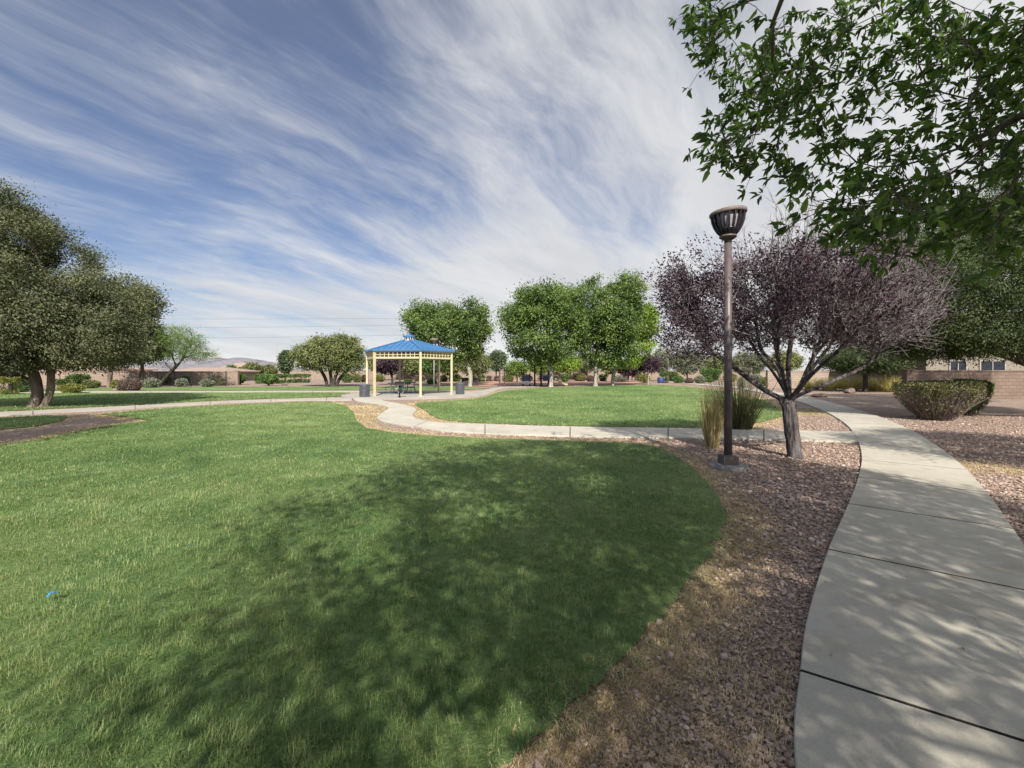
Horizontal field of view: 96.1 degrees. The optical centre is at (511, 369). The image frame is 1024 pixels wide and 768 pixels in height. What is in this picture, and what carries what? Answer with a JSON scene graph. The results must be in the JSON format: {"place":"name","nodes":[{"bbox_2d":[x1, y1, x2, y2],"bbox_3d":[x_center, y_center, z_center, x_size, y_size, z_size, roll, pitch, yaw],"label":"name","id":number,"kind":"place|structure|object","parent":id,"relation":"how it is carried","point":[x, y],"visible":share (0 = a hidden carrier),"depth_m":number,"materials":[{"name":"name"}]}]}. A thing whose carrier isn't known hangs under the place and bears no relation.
{"place":"outdoors","nodes":[
{"label":"outdoors","id":0,"kind":"place"},
{"bbox_2d":[0,415,64,428],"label":"lawn verge","id":1,"kind":"structure","parent":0,"point":[31,422],"depth_m":14.97,"materials":[{"name":"green plant"}]},
{"bbox_2d":[57,365,158,370],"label":"house","id":2,"kind":"structure","parent":0,"point":[145,369],"depth_m":68.31,"materials":[{"name":"beige paint"}]},
{"bbox_2d":[0,392,346,410],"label":"lawn","id":3,"kind":"structure","parent":0,"point":[217,396],"depth_m":28.07,"materials":[{"name":"green plant"}]},
{"bbox_2d":[0,376,20,394],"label":"shrub","id":4,"kind":"object","parent":3,"relation":"on","point":[3,390],"visible":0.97,"depth_m":32.08,"materials":[{"name":"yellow plant"}]},
{"bbox_2d":[56,382,86,392],"bbox_3d":[-32.555,1.338,33.967,2.006,0.909,1.093,0,0,0],"label":"shrub","id":5,"kind":"object","parent":3,"relation":"on","point":[71,387],"visible":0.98,"depth_m":33.73,"materials":[{"name":"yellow plant"}]},
{"bbox_2d":[0,176,173,407],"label":"oak tree","id":6,"kind":"object","parent":3,"relation":"on","point":[59,325],"visible":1,"depth_m":19.84,"materials":[{"name":"green plant"}]},
{"bbox_2d":[0,397,351,416],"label":"path","id":7,"kind":"structure","parent":0,"point":[18,413],"depth_m":20.98,"materials":[{"name":"concrete"}]},
{"bbox_2d":[13,391,358,392],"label":"back path","id":8,"kind":"structure","parent":0,"point":[187,391],"depth_m":35.67,"materials":[{"name":"concrete"}]},
{"bbox_2d":[144,357,305,369],"bbox_3d":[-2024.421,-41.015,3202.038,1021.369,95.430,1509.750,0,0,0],"label":"hills","id":9,"kind":"structure","parent":0,"point":[221,362],"depth_m":2934.94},
{"bbox_2d":[0,387,484,390],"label":"back lawn","id":10,"kind":"structure","parent":0,"point":[276,388],"depth_m":41.62,"materials":[{"name":"green plant"}]},
{"bbox_2d":[80,379,101,387],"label":"shrub","id":11,"kind":"object","parent":10,"relation":"on","point":[93,383],"visible":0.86,"depth_m":42.26,"materials":[{"name":"green plant"}]},
{"bbox_2d":[115,378,143,390],"bbox_3d":[-30.958,1.218,37.219,1.826,1.157,1.789,0,0,44],"label":"shrub","id":12,"kind":"object","parent":10,"relation":"on","point":[134,384],"visible":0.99,"depth_m":36.91,"materials":[{"name":"brown plant"}]},
{"bbox_2d":[198,379,214,386],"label":"shrub","id":13,"kind":"object","parent":10,"relation":"on","point":[206,382],"visible":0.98,"depth_m":45.77,"materials":[{"name":"green plant"}]},
{"bbox_2d":[430,338,437,387],"bbox_3d":[-7.129,-0.610,42.043,0.760,4.620,0.760,0,0,0],"label":"lamp post","id":14,"kind":"object","parent":10,"relation":"on","point":[433,340],"visible":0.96,"depth_m":42.01,"materials":[{"name":"metal"}]},
{"bbox_2d":[0,401,727,767],"bbox_3d":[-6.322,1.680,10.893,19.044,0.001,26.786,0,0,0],"label":"lawn","id":15,"kind":"structure","parent":0,"point":[494,642],"depth_m":3.69,"materials":[{"name":"green plant"}]},
{"bbox_2d":[0,385,781,428],"bbox_3d":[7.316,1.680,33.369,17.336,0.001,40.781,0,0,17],"label":"lawn","id":16,"kind":"structure","parent":0,"point":[589,393],"depth_m":21.17,"materials":[{"name":"green plant"}]},
{"bbox_2d":[561,262,653,385],"bbox_3d":[9.524,-4.398,47.479,10.523,12.220,10.576,0,0,0],"label":"shade tree","id":17,"kind":"object","parent":16,"relation":"on","point":[624,313],"visible":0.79,"depth_m":45.27,"materials":[{"name":"green plant"}]},
{"bbox_2d":[601,300,661,384],"bbox_3d":[12.703,-2.959,49.982,7.393,9.346,7.421,0,0,0],"label":"shade tree","id":18,"kind":"object","parent":16,"relation":"on","point":[643,343],"visible":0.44,"depth_m":48.78,"materials":[{"name":"green plant"}]},
{"bbox_2d":[341,391,488,399],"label":"pavilion slab","id":19,"kind":"structure","parent":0,"point":[392,395],"depth_m":29.80,"materials":[{"name":"concrete"}]},
{"bbox_2d":[359,384,369,395],"bbox_3d":[-9.152,1.241,28.540,0.651,0.762,0.646,0,0,-11],"label":"trash receptacle","id":20,"kind":"object","parent":19,"relation":"on","point":[364,389],"visible":1,"depth_m":28.28,"materials":[{"name":"black metal"}]},
{"bbox_2d":[382,382,414,393],"bbox_3d":[-8.003,1.269,32.436,1.620,0.759,1.750,0,0,16],"label":"picnic table","id":21,"kind":"object","parent":19,"relation":"on","point":[405,387],"visible":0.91,"depth_m":32.00,"materials":[{"name":"teal plastic"}]},
{"bbox_2d":[364,334,454,395],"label":"pavilion","id":22,"kind":"structure","parent":19,"relation":"on","point":[408,345],"depth_m":30.01,"materials":[{"name":"blue paint"}]},
{"bbox_2d":[455,382,464,393],"bbox_3d":[-3.564,1.231,31.532,0.651,0.782,0.646,0,0,-11],"label":"trash receptacle","id":23,"kind":"object","parent":19,"relation":"on","point":[459,387],"visible":1,"depth_m":31.30,"materials":[{"name":"black metal"}]},
{"bbox_2d":[472,386,539,393],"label":"playground path","id":24,"kind":"structure","parent":0,"point":[490,390],"depth_m":41.38,"materials":[{"name":"concrete"}]},
{"bbox_2d":[0,379,1023,767],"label":"gravel bed","id":25,"kind":"object","parent":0,"point":[878,403],"visible":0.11,"depth_m":6.34,"materials":[{"name":"brown gravel"}]},
{"bbox_2d":[0,371,27,392],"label":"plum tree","id":26,"kind":"object","parent":25,"relation":"on","point":[17,375],"visible":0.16,"depth_m":33.90,"materials":[{"name":"purple plant"}]},
{"bbox_2d":[12,375,29,391],"bbox_3d":[-36.954,1.046,34.586,1.283,1.441,1.300,0,0,-27],"label":"shrub","id":27,"kind":"object","parent":25,"relation":"on","point":[24,386],"visible":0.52,"depth_m":34.49,"materials":[{"name":"green plant"}]},
{"bbox_2d":[55,378,67,385],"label":"shrub","id":28,"kind":"object","parent":25,"relation":"on","point":[60,382],"visible":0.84,"depth_m":49.83,"materials":[{"name":"green plant"}]},
{"bbox_2d":[64,373,90,383],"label":"shrub","id":29,"kind":"object","parent":25,"relation":"on","point":[79,378],"visible":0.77,"depth_m":47.84,"materials":[{"name":"green plant"}]},
{"bbox_2d":[0,371,238,384],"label":"block wall","id":30,"kind":"structure","parent":25,"relation":"on","point":[232,378],"depth_m":51.88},
{"bbox_2d":[85,270,173,386],"bbox_3d":[-39.253,-4.015,44.909,11.535,11.480,7.978,0,0,0],"label":"oak tree","id":31,"kind":"object","parent":25,"relation":"on","point":[153,327],"visible":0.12,"depth_m":44.82,"materials":[{"name":"green plant"}]},
{"bbox_2d":[140,377,161,387],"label":"shrub","id":32,"kind":"object","parent":25,"relation":"on","point":[152,382],"visible":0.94,"depth_m":43.69,"materials":[{"name":"green plant"}]},
{"bbox_2d":[120,275,184,379],"bbox_3d":[-37.165,-3.956,46.062,7.125,11.354,6.349,0,0,0],"label":"oak tree","id":33,"kind":"object","parent":25,"relation":"on","point":[156,311],"visible":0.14,"depth_m":46.36,"materials":[{"name":"green plant"}]},
{"bbox_2d":[174,378,188,386],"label":"shrub","id":34,"kind":"object","parent":25,"relation":"on","point":[182,382],"visible":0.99,"depth_m":46.36,"materials":[{"name":"green plant"}]},
{"bbox_2d":[139,371,226,385],"bbox_3d":[-34.044,0.925,47.600,8.989,1.550,0.090,0,0,0],"label":"iron fence","id":35,"kind":"object","parent":25,"relation":"on","point":[191,372],"visible":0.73,"depth_m":47.58,"materials":[{"name":"brown metal"}]},
{"bbox_2d":[148,321,222,386],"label":"mesquite tree","id":36,"kind":"object","parent":25,"relation":"on","point":[183,347],"visible":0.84,"depth_m":46.22,"materials":[{"name":"green plant"}]},
{"bbox_2d":[166,367,260,380],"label":"house","id":37,"kind":"structure","parent":25,"relation":"on","point":[250,374],"depth_m":70.15,"materials":[{"name":"beige paint"}]},
{"bbox_2d":[239,373,247,384],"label":"shrub","id":38,"kind":"object","parent":25,"relation":"on","point":[242,378],"visible":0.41,"depth_m":53.51,"materials":[{"name":"green plant"}]},
{"bbox_2d":[240,361,262,373],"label":"tree","id":39,"kind":"object","parent":25,"relation":"on","point":[252,366],"visible":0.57,"depth_m":79.00,"materials":[{"name":"green plant"}]},
{"bbox_2d":[258,374,279,385],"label":"shrub","id":40,"kind":"object","parent":25,"relation":"on","point":[269,379],"visible":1,"depth_m":49.01,"materials":[{"name":"green plant"}]},
{"bbox_2d":[260,364,277,373],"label":"tree","id":41,"kind":"object","parent":25,"relation":"on","point":[269,369],"visible":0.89,"depth_m":80.81,"materials":[{"name":"green plant"}]},
{"bbox_2d":[254,373,288,383],"bbox_3d":[-30.043,1.121,57.560,3.883,1.465,1.924,0,0,0],"label":"shrub","id":42,"kind":"object","parent":25,"relation":"on","point":[280,376],"visible":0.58,"depth_m":56.86,"materials":[{"name":"green plant"}]},
{"bbox_2d":[275,350,295,378],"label":"pine tree","id":43,"kind":"object","parent":25,"relation":"on","point":[284,365],"visible":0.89,"depth_m":63.59,"materials":[{"name":"green plant"}]},
{"bbox_2d":[284,373,301,382],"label":"shrub","id":44,"kind":"object","parent":25,"relation":"on","point":[293,380],"visible":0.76,"depth_m":60.85,"materials":[{"name":"green plant"}]},
{"bbox_2d":[296,373,310,382],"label":"shrub","id":45,"kind":"object","parent":25,"relation":"on","point":[302,379],"visible":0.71,"depth_m":61.73,"materials":[{"name":"green plant"}]},
{"bbox_2d":[282,329,371,386],"bbox_3d":[-18.687,-1.242,47.141,9.012,6.063,6.725,0,0,0],"label":"olive tree","id":46,"kind":"object","parent":25,"relation":"on","point":[338,353],"visible":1,"depth_m":46.12,"materials":[{"name":"green plant"}]},
{"bbox_2d":[341,374,352,382],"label":"shrub","id":47,"kind":"object","parent":25,"relation":"on","point":[346,378],"visible":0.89,"depth_m":61.75,"materials":[{"name":"green plant"}]},
{"bbox_2d":[352,373,361,381],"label":"shrub","id":48,"kind":"object","parent":25,"relation":"on","point":[357,378],"visible":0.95,"depth_m":62.85,"materials":[{"name":"green plant"}]},
{"bbox_2d":[361,355,393,375],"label":"tree","id":49,"kind":"object","parent":25,"relation":"on","point":[369,364],"visible":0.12,"depth_m":74.12,"materials":[{"name":"green plant"}]},
{"bbox_2d":[372,374,384,381],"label":"shrub","id":50,"kind":"object","parent":25,"relation":"on","point":[380,378],"visible":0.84,"depth_m":65.94,"materials":[{"name":"green plant"}]},
{"bbox_2d":[372,355,403,384],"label":"plum tree","id":51,"kind":"object","parent":25,"relation":"on","point":[384,366],"visible":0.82,"depth_m":51.51,"materials":[{"name":"purple plant"}]},
{"bbox_2d":[402,360,418,380],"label":"tree","id":52,"kind":"object","parent":25,"relation":"on","point":[410,366],"visible":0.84,"depth_m":67.98,"materials":[{"name":"green plant"}]},
{"bbox_2d":[415,360,446,378],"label":"tree","id":53,"kind":"object","parent":25,"relation":"on","point":[427,368],"visible":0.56,"depth_m":61.33,"materials":[{"name":"green plant"}]},
{"bbox_2d":[394,294,497,386],"bbox_3d":[-6.498,-3.006,47.344,11.055,9.470,11.108,0,0,0],"label":"shade tree","id":54,"kind":"object","parent":25,"relation":"on","point":[454,323],"visible":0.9,"depth_m":45.36,"materials":[{"name":"green plant"}]},
{"bbox_2d":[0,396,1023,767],"bbox_3d":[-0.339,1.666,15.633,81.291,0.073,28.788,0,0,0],"label":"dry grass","id":55,"kind":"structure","parent":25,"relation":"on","point":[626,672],"depth_m":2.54,"materials":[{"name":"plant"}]},
{"bbox_2d":[274,370,757,379],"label":"block wall","id":56,"kind":"structure","parent":25,"relation":"on","point":[314,375],"depth_m":82.78,"materials":[{"name":"beige brick"}]},
{"bbox_2d":[491,274,596,386],"bbox_3d":[2.963,-3.676,45.586,10.572,10.795,11.075,0,0,39],"label":"shade tree","id":57,"kind":"object","parent":25,"relation":"on","point":[547,305],"visible":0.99,"depth_m":43.16,"materials":[{"name":"green plant"}]},
{"bbox_2d":[577,353,594,376],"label":"tree","id":58,"kind":"object","parent":25,"relation":"on","point":[583,369],"visible":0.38,"depth_m":77.14,"materials":[{"name":"green plant"}]},
{"bbox_2d":[506,444,750,767],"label":"edge grass","id":59,"kind":"structure","parent":25,"relation":"on","point":[652,643],"depth_m":2.72,"materials":[{"name":"green plant"}]},
{"bbox_2d":[634,355,662,384],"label":"plum tree","id":60,"kind":"object","parent":25,"relation":"on","point":[653,364],"visible":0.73,"depth_m":53.02,"materials":[{"name":"purple plant"}]},
{"bbox_2d":[652,347,675,373],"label":"tree","id":61,"kind":"object","parent":25,"relation":"on","point":[666,363],"visible":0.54,"depth_m":70.46,"materials":[{"name":"green plant"}]},
{"bbox_2d":[658,371,678,380],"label":"shrub","id":62,"kind":"object","parent":25,"relation":"on","point":[664,373],"visible":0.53,"depth_m":69.12,"materials":[{"name":"green plant"}]},
{"bbox_2d":[672,375,683,382],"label":"shrub","id":63,"kind":"object","parent":25,"relation":"on","point":[676,380],"visible":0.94,"depth_m":58.98,"materials":[{"name":"green plant"}]},
{"bbox_2d":[668,349,707,377],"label":"tree","id":64,"kind":"object","parent":25,"relation":"on","point":[685,369],"visible":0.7,"depth_m":70.18,"materials":[{"name":"green plant"}]},
{"bbox_2d":[694,375,705,383],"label":"shrub","id":65,"kind":"object","parent":25,"relation":"on","point":[698,379],"visible":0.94,"depth_m":58.06,"materials":[{"name":"green plant"}]},
{"bbox_2d":[380,415,1023,767],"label":"gravel stones","id":66,"kind":"object","parent":25,"relation":"on","point":[769,482],"visible":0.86,"depth_m":3.92,"materials":[{"name":"brown gravel"}]},
{"bbox_2d":[690,383,723,448],"bbox_3d":[4.250,0.973,9.941,0.867,1.454,0.757,0,0,32],"label":"reed clump","id":67,"kind":"object","parent":25,"relation":"on","point":[710,426],"visible":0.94,"depth_m":9.86,"materials":[{"name":"plant"}]},
{"bbox_2d":[699,368,721,381],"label":"shrub","id":68,"kind":"object","parent":25,"relation":"on","point":[707,373],"visible":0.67,"depth_m":66.74,"materials":[{"name":"green plant"}]},
{"bbox_2d":[703,356,723,380],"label":"tree","id":69,"kind":"object","parent":25,"relation":"on","point":[719,364],"visible":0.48,"depth_m":72.95,"materials":[{"name":"green plant"}]},
{"bbox_2d":[409,455,1020,766],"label":"fallen leaves","id":70,"kind":"object","parent":25,"relation":"on","point":[754,764],"visible":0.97,"depth_m":2.69,"materials":[{"name":"brown plant"}]},
{"bbox_2d":[668,365,780,429],"bbox_3d":[6.273,0.770,13.090,3.058,1.860,2.835,0,0,-41],"label":"reed clump","id":71,"kind":"object","parent":25,"relation":"on","point":[741,419],"visible":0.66,"depth_m":12.88,"materials":[{"name":"green plant"}]},
{"bbox_2d":[708,205,747,471],"bbox_3d":[3.728,-0.493,7.939,0.630,4.586,0.630,0,0,0],"label":"lamp post","id":72,"kind":"object","parent":25,"relation":"on","point":[727,223],"visible":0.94,"depth_m":7.88,"materials":[{"name":"metal"}]},
{"bbox_2d":[732,351,768,375],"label":"tree","id":73,"kind":"object","parent":25,"relation":"on","point":[749,361],"visible":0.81,"depth_m":74.31,"materials":[{"name":"green plant"}]},
{"bbox_2d":[765,348,805,370],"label":"tree","id":74,"kind":"object","parent":25,"relation":"on","point":[797,359],"visible":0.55,"depth_m":72.54,"materials":[{"name":"green plant"}]},
{"bbox_2d":[639,185,965,459],"bbox_3d":[5.444,-0.888,9.211,5.274,5.209,5.116,0,0,44],"label":"plum tree","id":75,"kind":"object","parent":25,"relation":"on","point":[831,302],"visible":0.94,"depth_m":8.49,"materials":[{"name":"purple plant"}]},
{"bbox_2d":[766,370,839,387],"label":"block wall","id":76,"kind":"structure","parent":25,"relation":"on","point":[795,375],"depth_m":42.90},
{"bbox_2d":[668,0,1023,286],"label":"ash tree","id":77,"kind":"object","parent":25,"relation":"on","point":[980,218],"visible":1,"depth_m":3.59,"materials":[{"name":"green plant"}]},
{"bbox_2d":[815,344,921,391],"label":"tree","id":78,"kind":"object","parent":25,"relation":"on","point":[850,363],"visible":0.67,"depth_m":34.51,"materials":[{"name":"green plant"}]},
{"bbox_2d":[816,145,1023,371],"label":"acacia tree","id":79,"kind":"object","parent":25,"relation":"on","point":[993,334],"visible":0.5,"depth_m":14.27,"materials":[{"name":"green plant"}]},
{"bbox_2d":[839,318,1023,388],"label":"house","id":80,"kind":"structure","parent":25,"relation":"on","point":[1007,365],"depth_m":34.00,"materials":[{"name":"beige paint"}]},
{"bbox_2d":[948,360,967,369],"bbox_3d":[32.928,-0.280,33.970,1.350,0.920,0.090,0,0,0],"label":"window","id":81,"kind":"structure","parent":80,"relation":"in","point":[952,366],"depth_m":33.97,"materials":[{"name":"grey glass"}]},
{"bbox_2d":[979,360,1005,369],"bbox_3d":[35.478,-0.280,33.970,1.950,0.920,0.090,0,0,0],"label":"window","id":82,"kind":"structure","parent":80,"relation":"in","point":[1002,366],"depth_m":33.97,"materials":[{"name":"grey glass"}]},
{"bbox_2d":[889,379,988,420],"bbox_3d":[14.409,1.006,15.675,2.422,1.413,2.648,0,0,0],"label":"shrub","id":83,"kind":"object","parent":25,"relation":"on","point":[927,400],"visible":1,"depth_m":15.20,"materials":[{"name":"green plant"}]},
{"bbox_2d":[901,369,1023,398],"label":"block wall","id":84,"kind":"structure","parent":25,"relation":"on","point":[1009,384],"depth_m":26.87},
{"bbox_2d":[954,378,995,415],"bbox_3d":[17.073,1.008,17.197,1.296,1.447,1.251,0,0,0],"label":"shrub","id":85,"kind":"object","parent":25,"relation":"on","point":[975,410],"visible":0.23,"depth_m":16.89,"materials":[{"name":"green plant"}]},
{"bbox_2d":[0,0,1023,369],"label":"sky","id":86,"kind":"structure","parent":0,"point":[281,167],"materials":[{"name":"blue"}]},
{"bbox_2d":[441,380,651,385],"bbox_3d":[5.368,1.676,61.888,30.320,0.001,29.558,0,0,0],"label":"playground surface","id":87,"kind":"object","parent":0,"point":[514,383],"visible":0.73,"depth_m":57.11,"materials":[{"name":"beige sand"}]},
{"bbox_2d":[440,359,459,381],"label":"tree","id":88,"kind":"object","parent":87,"relation":"on","point":[447,372],"visible":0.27,"depth_m":64.55,"materials":[{"name":"green plant"}]},
{"bbox_2d":[448,374,461,381],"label":"shrub","id":89,"kind":"object","parent":87,"relation":"on","point":[457,378],"visible":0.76,"depth_m":65.82,"materials":[{"name":"green plant"}]},
{"bbox_2d":[455,349,494,382],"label":"tree","id":90,"kind":"object","parent":87,"relation":"on","point":[482,367],"visible":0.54,"depth_m":59.31,"materials":[{"name":"green plant"}]},
{"bbox_2d":[488,349,508,378],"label":"pine tree","id":91,"kind":"object","parent":87,"relation":"on","point":[498,357],"visible":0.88,"depth_m":70.32,"materials":[{"name":"green plant"}]},
{"bbox_2d":[502,360,530,381],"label":"tree","id":92,"kind":"object","parent":87,"relation":"on","point":[513,368],"visible":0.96,"depth_m":61.47,"materials":[{"name":"green plant"}]},
{"bbox_2d":[529,362,548,376],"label":"tree","id":93,"kind":"object","parent":87,"relation":"on","point":[544,369],"visible":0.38,"depth_m":67.38,"materials":[{"name":"green plant"}]},
{"bbox_2d":[521,364,567,385],"bbox_3d":[3.135,0.495,48.872,5.482,2.410,1.350,0,0,0],"label":"play structure","id":94,"kind":"object","parent":87,"relation":"on","point":[526,379],"visible":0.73,"depth_m":48.24,"materials":[{"name":"brown paint"}]},
{"bbox_2d":[561,373,569,381],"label":"shrub","id":95,"kind":"object","parent":87,"relation":"on","point":[565,377],"visible":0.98,"depth_m":63.78,"materials":[{"name":"green plant"}]},
{"bbox_2d":[553,353,585,373],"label":"tree","id":96,"kind":"object","parent":87,"relation":"on","point":[571,366],"visible":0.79,"depth_m":66.39,"materials":[{"name":"green plant"}]},
{"bbox_2d":[572,373,585,380],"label":"shrub","id":97,"kind":"object","parent":87,"relation":"on","point":[580,376],"visible":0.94,"depth_m":68.09,"materials":[{"name":"green plant"}]},
{"bbox_2d":[601,358,620,381],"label":"tree","id":98,"kind":"object","parent":87,"relation":"on","point":[607,370],"visible":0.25,"depth_m":64.80,"materials":[{"name":"green plant"}]},
{"bbox_2d":[614,375,626,381],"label":"shrub","id":99,"kind":"object","parent":87,"relation":"on","point":[619,378],"visible":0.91,"depth_m":64.64,"materials":[{"name":"green plant"}]},
{"bbox_2d":[617,365,638,381],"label":"plum tree","id":100,"kind":"object","parent":87,"relation":"on","point":[632,372],"visible":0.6,"depth_m":64.56,"materials":[{"name":"purple plant"}]},
{"bbox_2d":[640,374,650,382],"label":"shrub","id":101,"kind":"object","parent":87,"relation":"on","point":[643,379],"visible":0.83,"depth_m":59.89,"materials":[{"name":"green plant"}]},
{"bbox_2d":[353,398,857,442],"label":"connecting path","id":102,"kind":"structure","parent":0,"point":[398,414],"depth_m":12.41,"materials":[{"name":"concrete"}]},
{"bbox_2d":[792,377,830,389],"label":"bunch grass","id":103,"kind":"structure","parent":0,"point":[808,385],"depth_m":39.98,"materials":[{"name":"plant"}]},
{"bbox_2d":[811,378,856,389],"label":"bunch grass","id":104,"kind":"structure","parent":0,"point":[834,386],"depth_m":38.32,"materials":[{"name":"green plant"}]},
{"bbox_2d":[654,381,1023,767],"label":"footpath","id":105,"kind":"structure","parent":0,"point":[902,612],"depth_m":2.99,"materials":[{"name":"concrete"}]},
{"bbox_2d":[826,376,871,390],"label":"bunch grass","id":106,"kind":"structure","parent":0,"point":[854,385],"depth_m":37.57,"materials":[{"name":"green plant"}]},
{"bbox_2d":[851,374,896,390],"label":"bunch grass","id":107,"kind":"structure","parent":0,"point":[872,386],"depth_m":36.94,"materials":[{"name":"green plant"}]},
{"bbox_2d":[860,374,901,391],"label":"bunch grass","id":108,"kind":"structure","parent":0,"point":[886,387],"depth_m":35.49,"materials":[{"name":"yellow plant"}]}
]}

